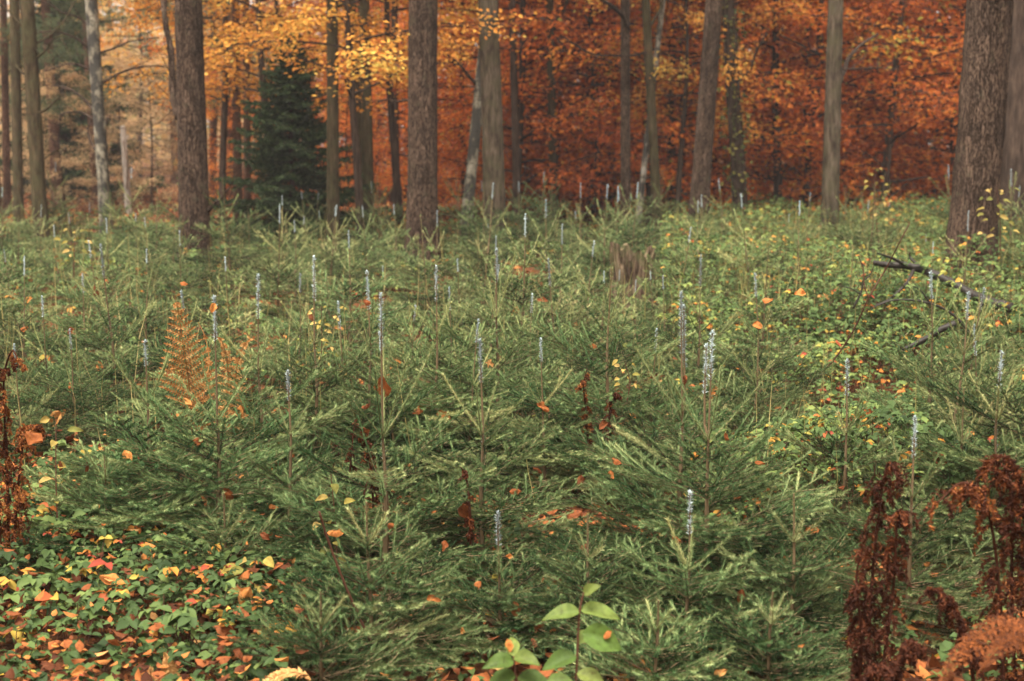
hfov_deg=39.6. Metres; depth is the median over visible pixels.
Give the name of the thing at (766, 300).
fallen leaf
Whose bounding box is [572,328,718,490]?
conifer sapling
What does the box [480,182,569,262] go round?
conifer sapling
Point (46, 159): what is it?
beech tree
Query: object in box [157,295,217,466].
bracken fern
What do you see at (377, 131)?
beech tree
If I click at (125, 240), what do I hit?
conifer sapling
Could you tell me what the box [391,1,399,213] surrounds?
oak tree
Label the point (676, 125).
beech tree
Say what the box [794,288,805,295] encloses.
fallen leaf
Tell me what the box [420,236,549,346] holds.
conifer sapling
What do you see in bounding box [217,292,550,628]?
conifer sapling
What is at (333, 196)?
oak tree
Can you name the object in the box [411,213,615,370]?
conifer sapling
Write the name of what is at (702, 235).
conifer sapling
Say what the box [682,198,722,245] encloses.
conifer sapling
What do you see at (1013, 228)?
conifer sapling
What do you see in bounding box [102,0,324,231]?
beech tree
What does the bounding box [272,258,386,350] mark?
conifer sapling
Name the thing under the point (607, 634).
fallen leaf
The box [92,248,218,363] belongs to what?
conifer sapling
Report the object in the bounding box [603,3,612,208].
oak tree
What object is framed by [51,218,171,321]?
conifer sapling
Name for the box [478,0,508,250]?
oak tree
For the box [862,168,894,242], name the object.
broadleaf seedling
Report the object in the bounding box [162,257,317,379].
conifer sapling
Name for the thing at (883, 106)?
beech tree
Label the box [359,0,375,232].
oak tree
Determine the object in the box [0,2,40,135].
beech tree
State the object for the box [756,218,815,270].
conifer sapling
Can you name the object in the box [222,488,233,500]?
fallen leaf
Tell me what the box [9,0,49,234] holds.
pine tree
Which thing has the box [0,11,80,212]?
pine tree
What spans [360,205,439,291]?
conifer sapling
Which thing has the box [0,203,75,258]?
conifer sapling
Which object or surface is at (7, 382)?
conifer sapling
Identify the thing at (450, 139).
beech tree
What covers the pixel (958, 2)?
beech tree
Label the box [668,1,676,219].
oak tree
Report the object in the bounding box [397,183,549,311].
conifer sapling
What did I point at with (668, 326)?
conifer sapling
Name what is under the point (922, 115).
beech tree
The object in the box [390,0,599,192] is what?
beech tree
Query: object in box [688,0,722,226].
pine tree
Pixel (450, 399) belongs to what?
conifer sapling
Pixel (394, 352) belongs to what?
conifer sapling
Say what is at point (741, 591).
fallen leaf
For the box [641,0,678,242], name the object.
oak tree
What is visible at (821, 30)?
beech tree
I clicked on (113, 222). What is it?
conifer sapling
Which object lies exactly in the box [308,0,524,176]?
beech tree
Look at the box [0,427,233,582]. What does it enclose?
conifer sapling
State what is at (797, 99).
beech tree
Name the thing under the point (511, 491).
fallen leaf
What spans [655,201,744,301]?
conifer sapling
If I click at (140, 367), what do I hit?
conifer sapling
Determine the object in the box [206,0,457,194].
beech tree
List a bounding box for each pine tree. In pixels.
[0,0,11,215]
[0,0,88,250]
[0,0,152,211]
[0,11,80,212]
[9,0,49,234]
[78,17,86,200]
[81,4,97,205]
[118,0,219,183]
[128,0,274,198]
[155,0,246,267]
[208,7,215,193]
[231,1,243,226]
[242,0,252,224]
[360,0,441,270]
[555,0,646,227]
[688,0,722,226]
[936,0,1013,306]
[999,0,1023,233]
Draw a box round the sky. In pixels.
[7,0,949,146]
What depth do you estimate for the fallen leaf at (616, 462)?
4.77 m
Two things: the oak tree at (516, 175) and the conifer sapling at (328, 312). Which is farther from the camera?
the oak tree at (516, 175)
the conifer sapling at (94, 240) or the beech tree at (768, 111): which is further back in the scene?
the beech tree at (768, 111)
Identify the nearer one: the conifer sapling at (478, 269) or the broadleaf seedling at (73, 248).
the broadleaf seedling at (73, 248)
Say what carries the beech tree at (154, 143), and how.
on the ground at (8, 644)
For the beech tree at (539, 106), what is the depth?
32.53 m
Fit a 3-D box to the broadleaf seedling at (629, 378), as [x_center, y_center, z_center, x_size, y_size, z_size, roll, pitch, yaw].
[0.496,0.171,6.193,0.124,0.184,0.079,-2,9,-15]
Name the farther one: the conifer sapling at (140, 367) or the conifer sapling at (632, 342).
the conifer sapling at (632, 342)
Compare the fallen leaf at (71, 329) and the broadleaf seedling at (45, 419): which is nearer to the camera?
the broadleaf seedling at (45, 419)
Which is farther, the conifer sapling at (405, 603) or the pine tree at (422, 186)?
the pine tree at (422, 186)
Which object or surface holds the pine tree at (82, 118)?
on the ground at (8, 644)
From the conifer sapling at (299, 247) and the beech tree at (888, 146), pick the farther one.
the beech tree at (888, 146)
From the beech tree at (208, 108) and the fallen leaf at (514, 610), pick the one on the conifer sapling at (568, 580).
the fallen leaf at (514, 610)
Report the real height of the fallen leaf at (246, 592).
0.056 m
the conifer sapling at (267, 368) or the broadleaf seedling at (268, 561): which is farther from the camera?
the conifer sapling at (267, 368)
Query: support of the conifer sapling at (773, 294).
on the ground at (8, 644)
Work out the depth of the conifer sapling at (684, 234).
16.10 m
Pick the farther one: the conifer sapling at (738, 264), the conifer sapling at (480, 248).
the conifer sapling at (480, 248)
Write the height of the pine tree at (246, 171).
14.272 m
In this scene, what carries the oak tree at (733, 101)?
on the ground at (8, 644)
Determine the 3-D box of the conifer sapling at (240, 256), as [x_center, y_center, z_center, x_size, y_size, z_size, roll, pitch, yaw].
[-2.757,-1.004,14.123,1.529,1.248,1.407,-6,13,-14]
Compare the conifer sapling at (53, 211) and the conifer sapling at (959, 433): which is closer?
the conifer sapling at (959, 433)
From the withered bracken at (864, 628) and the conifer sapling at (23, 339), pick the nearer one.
the withered bracken at (864, 628)
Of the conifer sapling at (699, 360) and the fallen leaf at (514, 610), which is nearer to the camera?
the fallen leaf at (514, 610)
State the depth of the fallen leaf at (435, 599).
4.12 m
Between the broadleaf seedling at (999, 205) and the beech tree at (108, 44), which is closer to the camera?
the broadleaf seedling at (999, 205)
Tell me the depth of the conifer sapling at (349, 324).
9.55 m
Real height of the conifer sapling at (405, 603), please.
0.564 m
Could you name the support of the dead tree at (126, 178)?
on the ground at (8, 644)
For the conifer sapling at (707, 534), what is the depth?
4.75 m
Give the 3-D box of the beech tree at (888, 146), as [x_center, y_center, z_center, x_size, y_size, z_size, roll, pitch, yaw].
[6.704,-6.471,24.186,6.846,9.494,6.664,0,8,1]
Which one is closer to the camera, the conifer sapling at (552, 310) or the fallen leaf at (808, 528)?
the fallen leaf at (808, 528)
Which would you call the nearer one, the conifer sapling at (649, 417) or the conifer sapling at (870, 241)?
the conifer sapling at (649, 417)
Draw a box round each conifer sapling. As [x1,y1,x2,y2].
[0,187,48,268]
[0,188,44,245]
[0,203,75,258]
[0,215,68,290]
[0,226,93,358]
[0,246,60,308]
[0,250,50,332]
[0,256,101,382]
[0,287,59,368]
[0,295,126,443]
[0,328,154,465]
[0,339,299,552]
[0,345,100,483]
[0,376,13,397]
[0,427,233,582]
[4,205,76,282]
[9,243,221,419]
[10,162,94,243]
[20,274,147,397]
[25,231,91,302]
[36,240,183,369]
[38,213,112,280]
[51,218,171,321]
[61,203,118,267]
[71,294,365,576]
[78,169,172,257]
[78,181,149,251]
[90,213,165,272]
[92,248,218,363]
[93,490,360,613]
[94,289,277,442]
[101,230,254,338]
[103,192,217,276]
[110,177,244,271]
[112,208,223,285]
[114,218,197,297]
[140,273,403,513]
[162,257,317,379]
[166,178,307,295]
[179,245,250,307]
[182,370,402,582]
[201,204,348,333]
[212,589,441,680]
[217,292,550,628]
[218,218,288,275]
[219,255,427,486]
[222,207,276,258]
[225,273,362,407]
[230,500,489,680]
[232,196,323,276]
[242,220,354,321]
[259,230,434,362]
[269,205,380,300]
[272,191,338,259]
[272,222,333,263]
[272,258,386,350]
[274,270,479,491]
[276,301,408,436]
[283,192,326,249]
[291,213,357,263]
[298,331,501,505]
[304,207,379,291]
[311,205,412,293]
[318,265,551,479]
[326,176,444,259]
[338,188,401,262]
[341,337,628,596]
[349,182,401,239]
[349,305,459,416]
[354,215,500,330]
[355,265,411,342]
[356,206,426,280]
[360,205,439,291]
[383,210,479,315]
[392,318,552,495]
[393,510,606,666]
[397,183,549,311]
[401,287,505,393]
[405,248,624,461]
[410,259,515,357]
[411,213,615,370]
[413,264,536,373]
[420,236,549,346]
[438,173,490,256]
[439,230,456,261]
[440,184,533,265]
[444,243,506,297]
[454,225,521,276]
[454,293,602,428]
[457,180,514,243]
[465,338,627,515]
[466,267,748,486]
[479,199,629,338]
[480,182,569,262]
[483,513,700,665]
[484,224,638,340]
[493,258,629,408]
[500,290,832,607]
[508,185,592,243]
[508,240,655,384]
[509,172,594,251]
[526,330,878,653]
[534,184,661,303]
[537,183,608,280]
[547,213,600,267]
[547,598,752,680]
[555,186,663,278]
[557,182,685,295]
[571,271,666,374]
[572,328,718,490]
[581,270,659,346]
[583,490,828,679]
[589,196,645,245]
[596,202,656,252]
[608,196,659,246]
[611,227,745,335]
[612,280,680,375]
[614,254,790,416]
[623,170,692,251]
[627,271,688,341]
[628,279,705,371]
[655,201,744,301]
[656,194,746,280]
[656,211,716,267]
[660,338,865,474]
[662,590,919,680]
[673,273,836,435]
[676,246,836,398]
[676,492,910,680]
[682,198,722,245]
[685,201,740,255]
[688,193,813,323]
[694,178,765,248]
[732,201,853,325]
[736,225,803,292]
[741,359,949,544]
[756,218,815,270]
[770,416,1023,663]
[776,192,838,258]
[777,247,924,351]
[788,181,932,309]
[790,211,828,253]
[809,185,882,253]
[828,386,1022,570]
[831,200,911,282]
[833,195,903,264]
[834,271,1023,473]
[837,291,1023,496]
[845,317,1023,567]
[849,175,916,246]
[855,351,1023,590]
[856,203,909,248]
[866,288,1023,440]
[878,211,1022,351]
[894,242,960,318]
[908,165,1008,262]
[917,324,1023,447]
[930,169,1023,279]
[933,283,1023,402]
[958,226,1023,304]
[959,238,1022,299]
[999,200,1023,262]
[1001,186,1023,240]
[1008,286,1023,310]
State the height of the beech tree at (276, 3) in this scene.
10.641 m
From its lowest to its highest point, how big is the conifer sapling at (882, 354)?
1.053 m
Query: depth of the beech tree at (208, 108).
53.85 m
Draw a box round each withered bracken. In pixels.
[0,350,45,550]
[324,419,380,541]
[458,467,478,545]
[574,369,621,458]
[841,460,922,680]
[859,638,927,680]
[916,479,1018,680]
[975,453,1023,680]
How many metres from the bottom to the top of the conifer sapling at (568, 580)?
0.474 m
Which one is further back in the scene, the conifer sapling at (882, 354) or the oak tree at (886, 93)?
the oak tree at (886, 93)
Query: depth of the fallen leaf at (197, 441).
5.37 m
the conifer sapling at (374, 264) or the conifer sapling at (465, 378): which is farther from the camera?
the conifer sapling at (374, 264)
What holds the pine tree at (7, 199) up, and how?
on the ground at (8, 644)
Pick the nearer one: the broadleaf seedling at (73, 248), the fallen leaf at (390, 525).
the fallen leaf at (390, 525)
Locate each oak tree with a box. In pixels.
[325,0,390,249]
[350,0,360,158]
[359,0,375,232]
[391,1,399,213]
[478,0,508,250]
[509,0,522,226]
[546,0,608,223]
[586,3,593,214]
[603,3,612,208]
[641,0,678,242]
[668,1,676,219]
[722,0,775,228]
[757,0,767,208]
[803,0,811,207]
[820,0,899,245]
[885,5,897,204]
[930,0,946,207]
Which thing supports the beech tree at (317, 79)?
on the ground at (8, 644)
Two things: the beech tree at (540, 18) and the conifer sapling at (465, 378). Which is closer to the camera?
the conifer sapling at (465, 378)
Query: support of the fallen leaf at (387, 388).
on the conifer sapling at (293, 499)
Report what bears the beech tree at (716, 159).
on the ground at (8, 644)
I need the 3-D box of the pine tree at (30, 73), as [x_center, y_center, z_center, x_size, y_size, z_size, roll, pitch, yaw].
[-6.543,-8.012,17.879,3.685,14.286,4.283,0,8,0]
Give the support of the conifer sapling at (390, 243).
on the ground at (8, 644)
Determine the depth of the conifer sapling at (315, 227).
18.81 m
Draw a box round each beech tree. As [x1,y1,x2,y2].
[0,0,73,161]
[0,0,150,112]
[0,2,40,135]
[0,57,76,199]
[11,61,110,214]
[37,0,168,153]
[66,44,172,202]
[97,0,219,179]
[98,2,170,174]
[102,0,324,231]
[104,1,176,170]
[105,49,177,211]
[127,0,279,188]
[130,0,406,191]
[142,3,231,162]
[145,0,278,168]
[159,0,407,216]
[174,46,266,211]
[203,0,291,183]
[204,0,536,249]
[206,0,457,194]
[215,0,404,190]
[253,1,443,186]
[256,0,501,228]
[295,0,540,204]
[298,1,451,193]
[301,0,508,202]
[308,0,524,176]
[311,49,405,215]
[322,0,600,220]
[370,0,677,217]
[383,0,665,223]
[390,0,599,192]
[402,0,695,209]
[403,0,699,216]
[437,0,759,224]
[437,8,535,184]
[440,0,659,203]
[446,4,598,193]
[451,0,854,223]
[502,0,726,204]
[505,1,619,194]
[536,0,757,198]
[536,0,844,213]
[559,0,881,214]
[564,2,789,201]
[573,0,812,216]
[608,0,925,221]
[609,0,850,201]
[614,0,896,209]
[618,5,803,195]
[632,0,964,219]
[661,0,877,200]
[661,3,841,197]
[721,2,935,201]
[741,0,964,222]
[749,0,964,216]
[750,1,963,199]
[752,0,960,189]
[782,0,964,210]
[788,0,962,209]
[792,0,965,192]
[824,0,965,186]
[850,0,965,182]
[854,5,958,200]
[860,2,964,189]
[899,4,959,205]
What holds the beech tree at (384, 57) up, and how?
on the ground at (8, 644)
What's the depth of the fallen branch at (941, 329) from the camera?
8.47 m
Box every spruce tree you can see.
[0,0,171,201]
[209,33,391,247]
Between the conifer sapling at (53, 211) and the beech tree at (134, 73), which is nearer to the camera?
the conifer sapling at (53, 211)
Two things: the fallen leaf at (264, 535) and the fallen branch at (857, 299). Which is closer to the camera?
the fallen leaf at (264, 535)
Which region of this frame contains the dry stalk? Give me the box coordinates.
[318,511,371,641]
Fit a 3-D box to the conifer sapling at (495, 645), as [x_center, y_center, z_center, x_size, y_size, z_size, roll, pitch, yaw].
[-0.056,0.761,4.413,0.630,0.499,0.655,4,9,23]
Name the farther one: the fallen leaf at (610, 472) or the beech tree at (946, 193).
the beech tree at (946, 193)
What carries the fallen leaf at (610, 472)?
on the conifer sapling at (707, 534)
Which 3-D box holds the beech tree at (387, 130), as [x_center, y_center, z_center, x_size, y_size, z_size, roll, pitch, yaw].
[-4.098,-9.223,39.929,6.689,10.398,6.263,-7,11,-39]
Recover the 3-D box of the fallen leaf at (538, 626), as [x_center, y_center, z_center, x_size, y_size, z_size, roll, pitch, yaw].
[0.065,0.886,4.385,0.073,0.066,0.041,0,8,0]
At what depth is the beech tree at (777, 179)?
24.61 m
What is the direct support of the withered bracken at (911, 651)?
on the ground at (8, 644)
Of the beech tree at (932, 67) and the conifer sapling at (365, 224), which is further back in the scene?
the beech tree at (932, 67)
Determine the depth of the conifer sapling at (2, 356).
9.67 m
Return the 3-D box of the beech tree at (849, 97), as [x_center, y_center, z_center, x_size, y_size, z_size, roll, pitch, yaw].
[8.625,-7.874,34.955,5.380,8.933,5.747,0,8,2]
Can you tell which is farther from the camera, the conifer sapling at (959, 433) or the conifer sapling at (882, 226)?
the conifer sapling at (882, 226)
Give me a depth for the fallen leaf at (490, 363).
6.97 m
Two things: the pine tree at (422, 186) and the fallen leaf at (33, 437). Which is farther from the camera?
the pine tree at (422, 186)
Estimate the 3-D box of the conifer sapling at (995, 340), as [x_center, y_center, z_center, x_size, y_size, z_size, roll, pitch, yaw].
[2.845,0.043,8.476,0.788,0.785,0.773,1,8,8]
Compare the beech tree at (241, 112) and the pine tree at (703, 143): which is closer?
the pine tree at (703, 143)
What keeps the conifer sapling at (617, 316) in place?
on the ground at (8, 644)
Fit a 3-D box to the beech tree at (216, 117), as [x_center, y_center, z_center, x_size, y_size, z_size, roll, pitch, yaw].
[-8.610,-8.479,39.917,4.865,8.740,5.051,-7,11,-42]
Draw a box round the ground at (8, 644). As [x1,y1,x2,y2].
[0,148,1023,680]
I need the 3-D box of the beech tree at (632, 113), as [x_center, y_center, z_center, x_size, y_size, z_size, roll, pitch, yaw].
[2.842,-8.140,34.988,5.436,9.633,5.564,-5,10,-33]
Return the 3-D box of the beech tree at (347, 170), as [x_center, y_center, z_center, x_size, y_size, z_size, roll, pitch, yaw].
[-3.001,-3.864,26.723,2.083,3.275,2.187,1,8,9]
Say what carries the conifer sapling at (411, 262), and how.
on the ground at (8, 644)
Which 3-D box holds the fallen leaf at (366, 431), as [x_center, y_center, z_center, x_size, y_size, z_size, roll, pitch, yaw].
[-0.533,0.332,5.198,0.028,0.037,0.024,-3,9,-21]
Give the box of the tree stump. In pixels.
[608,241,658,325]
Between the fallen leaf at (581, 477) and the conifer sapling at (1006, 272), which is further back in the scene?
the conifer sapling at (1006, 272)
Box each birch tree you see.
[10,0,167,238]
[443,47,481,252]
[636,0,665,225]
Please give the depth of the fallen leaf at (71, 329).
7.69 m
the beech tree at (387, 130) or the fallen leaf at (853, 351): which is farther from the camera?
the beech tree at (387, 130)
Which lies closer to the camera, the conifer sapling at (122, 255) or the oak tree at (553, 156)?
the conifer sapling at (122, 255)
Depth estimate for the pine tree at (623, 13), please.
21.13 m
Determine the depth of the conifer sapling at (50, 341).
8.27 m
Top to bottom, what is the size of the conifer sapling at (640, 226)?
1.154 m
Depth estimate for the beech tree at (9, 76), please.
54.62 m
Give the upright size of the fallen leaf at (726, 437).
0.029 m
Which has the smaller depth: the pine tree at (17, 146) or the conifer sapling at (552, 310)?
the conifer sapling at (552, 310)
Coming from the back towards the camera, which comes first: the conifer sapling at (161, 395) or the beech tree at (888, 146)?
the beech tree at (888, 146)
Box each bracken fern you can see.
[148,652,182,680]
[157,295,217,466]
[216,336,259,436]
[262,667,309,680]
[937,614,1023,680]
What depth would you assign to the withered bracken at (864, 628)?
3.79 m
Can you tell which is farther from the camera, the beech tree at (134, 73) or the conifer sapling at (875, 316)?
the beech tree at (134, 73)
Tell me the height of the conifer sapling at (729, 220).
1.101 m
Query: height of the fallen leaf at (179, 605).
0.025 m
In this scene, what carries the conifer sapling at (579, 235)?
on the ground at (8, 644)
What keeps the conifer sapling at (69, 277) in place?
on the ground at (8, 644)
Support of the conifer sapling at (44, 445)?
on the ground at (8, 644)
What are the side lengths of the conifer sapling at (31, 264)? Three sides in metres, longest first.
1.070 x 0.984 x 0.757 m
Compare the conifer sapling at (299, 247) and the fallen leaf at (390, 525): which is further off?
the conifer sapling at (299, 247)
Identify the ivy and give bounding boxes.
[717,0,753,216]
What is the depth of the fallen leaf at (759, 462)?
4.81 m
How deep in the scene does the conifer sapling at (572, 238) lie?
16.22 m
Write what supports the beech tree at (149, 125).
on the ground at (8, 644)
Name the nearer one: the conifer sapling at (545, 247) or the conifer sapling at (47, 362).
the conifer sapling at (47, 362)
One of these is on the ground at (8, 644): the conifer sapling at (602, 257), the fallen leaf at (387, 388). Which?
the conifer sapling at (602, 257)
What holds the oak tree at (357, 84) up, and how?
on the ground at (8, 644)
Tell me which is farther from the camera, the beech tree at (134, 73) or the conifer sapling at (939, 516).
the beech tree at (134, 73)
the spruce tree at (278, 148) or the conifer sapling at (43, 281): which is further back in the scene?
the spruce tree at (278, 148)
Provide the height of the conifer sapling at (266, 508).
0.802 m
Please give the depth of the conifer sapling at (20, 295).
11.43 m
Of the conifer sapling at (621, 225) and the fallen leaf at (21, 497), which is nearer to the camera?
the fallen leaf at (21, 497)
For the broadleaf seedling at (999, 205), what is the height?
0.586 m
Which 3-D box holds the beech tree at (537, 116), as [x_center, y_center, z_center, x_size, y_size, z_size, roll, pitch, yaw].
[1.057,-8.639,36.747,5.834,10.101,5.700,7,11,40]
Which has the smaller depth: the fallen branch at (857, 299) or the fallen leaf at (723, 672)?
the fallen leaf at (723, 672)
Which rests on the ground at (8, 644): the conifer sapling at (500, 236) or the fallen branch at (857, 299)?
the conifer sapling at (500, 236)
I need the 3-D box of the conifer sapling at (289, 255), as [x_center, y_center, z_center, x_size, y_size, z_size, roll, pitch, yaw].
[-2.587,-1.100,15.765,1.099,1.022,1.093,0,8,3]
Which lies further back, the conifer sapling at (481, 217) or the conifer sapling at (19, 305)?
the conifer sapling at (481, 217)
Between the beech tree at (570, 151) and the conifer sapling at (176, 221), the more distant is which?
the beech tree at (570, 151)
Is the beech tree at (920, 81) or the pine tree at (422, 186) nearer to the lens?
the pine tree at (422, 186)
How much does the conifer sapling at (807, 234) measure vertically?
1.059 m
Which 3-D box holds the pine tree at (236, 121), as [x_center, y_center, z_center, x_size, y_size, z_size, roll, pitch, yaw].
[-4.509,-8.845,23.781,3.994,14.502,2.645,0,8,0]
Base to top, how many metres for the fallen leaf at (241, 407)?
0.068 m
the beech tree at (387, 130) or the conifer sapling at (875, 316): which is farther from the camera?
the beech tree at (387, 130)
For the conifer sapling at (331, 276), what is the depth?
14.02 m
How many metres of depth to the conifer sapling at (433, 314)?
10.03 m
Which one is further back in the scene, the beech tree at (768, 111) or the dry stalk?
the beech tree at (768, 111)
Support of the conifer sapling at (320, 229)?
on the ground at (8, 644)
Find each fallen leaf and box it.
[14,491,29,502]
[25,431,42,444]
[35,609,46,620]
[48,409,65,426]
[67,327,73,337]
[70,665,87,675]
[92,285,99,295]
[99,573,123,585]
[122,450,131,458]
[176,602,184,608]
[183,398,191,405]
[187,437,202,445]
[210,303,216,312]
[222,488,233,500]
[233,648,242,659]
[237,405,243,417]
[238,587,252,603]
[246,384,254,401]
[260,532,269,539]
[327,528,342,536]
[361,403,369,408]
[363,299,370,305]
[363,428,369,435]
[374,376,390,396]
[387,523,394,530]
[412,406,422,414]
[427,595,441,601]
[436,410,450,418]
[441,540,448,550]
[458,503,468,517]
[474,581,480,588]
[485,358,493,367]
[505,639,513,651]
[509,488,521,493]
[511,601,520,616]
[527,617,544,631]
[533,467,541,473]
[537,296,547,301]
[537,401,548,411]
[567,510,581,521]
[576,475,584,485]
[599,421,607,429]
[604,631,610,638]
[608,470,613,478]
[612,458,621,464]
[683,375,686,383]
[714,669,726,676]
[724,433,728,440]
[737,589,744,602]
[753,321,762,328]
[755,461,764,465]
[762,298,772,302]
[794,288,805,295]
[804,525,818,533]
[847,345,856,354]
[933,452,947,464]
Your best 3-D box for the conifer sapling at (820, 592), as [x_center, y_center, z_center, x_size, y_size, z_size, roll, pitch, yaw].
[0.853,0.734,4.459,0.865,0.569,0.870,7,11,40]
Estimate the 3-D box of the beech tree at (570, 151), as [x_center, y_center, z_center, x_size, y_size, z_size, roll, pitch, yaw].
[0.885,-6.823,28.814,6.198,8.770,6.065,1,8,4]
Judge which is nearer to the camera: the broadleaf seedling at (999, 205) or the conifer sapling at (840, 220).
the broadleaf seedling at (999, 205)
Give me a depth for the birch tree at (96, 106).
20.67 m
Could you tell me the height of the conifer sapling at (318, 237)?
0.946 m
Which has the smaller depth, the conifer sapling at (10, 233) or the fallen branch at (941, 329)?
the fallen branch at (941, 329)
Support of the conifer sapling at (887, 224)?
on the ground at (8, 644)
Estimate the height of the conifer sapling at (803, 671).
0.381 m
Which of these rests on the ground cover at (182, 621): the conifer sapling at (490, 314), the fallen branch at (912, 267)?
the fallen branch at (912, 267)
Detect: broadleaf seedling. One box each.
[36,416,82,550]
[54,228,95,279]
[220,556,280,627]
[296,306,346,387]
[313,467,354,576]
[482,637,571,680]
[542,583,621,680]
[612,359,640,400]
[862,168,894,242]
[977,187,1019,255]
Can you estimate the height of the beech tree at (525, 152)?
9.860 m
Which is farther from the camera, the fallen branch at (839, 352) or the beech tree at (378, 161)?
the beech tree at (378, 161)
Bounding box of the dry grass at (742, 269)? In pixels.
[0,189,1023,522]
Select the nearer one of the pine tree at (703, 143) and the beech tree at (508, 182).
the pine tree at (703, 143)
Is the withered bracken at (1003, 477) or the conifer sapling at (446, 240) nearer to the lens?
the withered bracken at (1003, 477)
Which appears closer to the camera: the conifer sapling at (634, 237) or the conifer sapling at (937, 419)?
the conifer sapling at (937, 419)
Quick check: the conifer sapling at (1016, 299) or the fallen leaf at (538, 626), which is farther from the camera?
the conifer sapling at (1016, 299)
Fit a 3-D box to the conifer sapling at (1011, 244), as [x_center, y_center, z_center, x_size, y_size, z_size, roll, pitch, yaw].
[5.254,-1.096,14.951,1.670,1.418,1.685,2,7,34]
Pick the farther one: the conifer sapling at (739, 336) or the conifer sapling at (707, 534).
the conifer sapling at (739, 336)
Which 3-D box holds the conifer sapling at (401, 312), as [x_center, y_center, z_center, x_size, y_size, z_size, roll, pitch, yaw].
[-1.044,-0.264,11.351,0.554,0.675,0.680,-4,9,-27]
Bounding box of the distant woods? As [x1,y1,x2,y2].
[0,0,951,176]
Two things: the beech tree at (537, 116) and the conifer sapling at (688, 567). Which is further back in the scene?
the beech tree at (537, 116)
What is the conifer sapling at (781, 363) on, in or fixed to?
on the ground at (8, 644)
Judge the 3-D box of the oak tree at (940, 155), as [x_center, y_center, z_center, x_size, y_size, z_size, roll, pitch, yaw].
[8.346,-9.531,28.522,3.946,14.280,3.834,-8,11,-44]
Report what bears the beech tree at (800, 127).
on the ground at (8, 644)
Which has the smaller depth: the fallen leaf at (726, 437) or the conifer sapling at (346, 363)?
the fallen leaf at (726, 437)
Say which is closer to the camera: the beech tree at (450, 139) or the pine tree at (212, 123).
the beech tree at (450, 139)
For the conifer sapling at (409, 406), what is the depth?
6.25 m
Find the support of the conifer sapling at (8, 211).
on the ground at (8, 644)
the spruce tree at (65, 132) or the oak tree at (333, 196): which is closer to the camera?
the oak tree at (333, 196)
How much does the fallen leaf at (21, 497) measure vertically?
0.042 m
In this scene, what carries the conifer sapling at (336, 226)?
on the ground at (8, 644)
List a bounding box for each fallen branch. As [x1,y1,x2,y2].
[808,223,909,381]
[839,255,875,308]
[870,283,972,337]
[873,252,1013,313]
[902,320,956,350]
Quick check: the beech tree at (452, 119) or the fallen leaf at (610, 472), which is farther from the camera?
the beech tree at (452, 119)
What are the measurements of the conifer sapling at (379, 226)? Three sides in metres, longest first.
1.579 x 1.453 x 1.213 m
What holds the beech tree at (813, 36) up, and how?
on the ground at (8, 644)
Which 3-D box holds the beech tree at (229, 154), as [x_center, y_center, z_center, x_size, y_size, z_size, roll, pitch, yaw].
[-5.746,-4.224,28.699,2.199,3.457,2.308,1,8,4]
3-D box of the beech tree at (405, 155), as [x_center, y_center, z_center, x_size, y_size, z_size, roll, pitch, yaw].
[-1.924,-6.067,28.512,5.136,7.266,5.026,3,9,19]
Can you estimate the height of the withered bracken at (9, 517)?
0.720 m
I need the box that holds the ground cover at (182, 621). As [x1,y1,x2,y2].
[0,191,1023,680]
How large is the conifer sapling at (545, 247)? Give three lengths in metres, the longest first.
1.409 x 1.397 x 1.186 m
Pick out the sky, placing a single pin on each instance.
(7, 0)
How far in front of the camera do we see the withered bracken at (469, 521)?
4.83 m
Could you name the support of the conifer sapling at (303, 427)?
on the ground at (8, 644)
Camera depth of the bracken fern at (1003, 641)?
3.27 m
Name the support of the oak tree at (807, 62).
on the ground at (8, 644)
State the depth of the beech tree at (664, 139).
31.68 m
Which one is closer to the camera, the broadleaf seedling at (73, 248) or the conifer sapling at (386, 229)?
the broadleaf seedling at (73, 248)
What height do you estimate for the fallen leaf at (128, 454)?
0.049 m
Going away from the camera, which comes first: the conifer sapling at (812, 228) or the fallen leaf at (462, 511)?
the fallen leaf at (462, 511)
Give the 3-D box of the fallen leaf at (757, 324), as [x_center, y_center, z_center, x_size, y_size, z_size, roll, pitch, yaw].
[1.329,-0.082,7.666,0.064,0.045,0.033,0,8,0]
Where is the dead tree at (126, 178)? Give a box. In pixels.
[120,125,131,214]
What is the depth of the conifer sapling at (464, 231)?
18.49 m
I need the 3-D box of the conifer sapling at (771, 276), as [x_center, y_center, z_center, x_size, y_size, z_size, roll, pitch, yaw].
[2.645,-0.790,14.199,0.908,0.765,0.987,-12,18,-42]
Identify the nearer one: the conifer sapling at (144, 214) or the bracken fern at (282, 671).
the bracken fern at (282, 671)
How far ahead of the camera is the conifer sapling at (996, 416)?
5.41 m
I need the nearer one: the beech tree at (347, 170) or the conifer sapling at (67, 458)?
the conifer sapling at (67, 458)
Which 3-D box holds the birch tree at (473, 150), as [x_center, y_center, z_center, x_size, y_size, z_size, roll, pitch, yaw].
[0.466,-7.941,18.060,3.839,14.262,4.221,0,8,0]
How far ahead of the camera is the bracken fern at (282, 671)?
3.76 m
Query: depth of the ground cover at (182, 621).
6.29 m
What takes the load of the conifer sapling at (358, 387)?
on the ground at (8, 644)
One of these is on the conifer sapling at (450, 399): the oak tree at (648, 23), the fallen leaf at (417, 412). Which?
the fallen leaf at (417, 412)

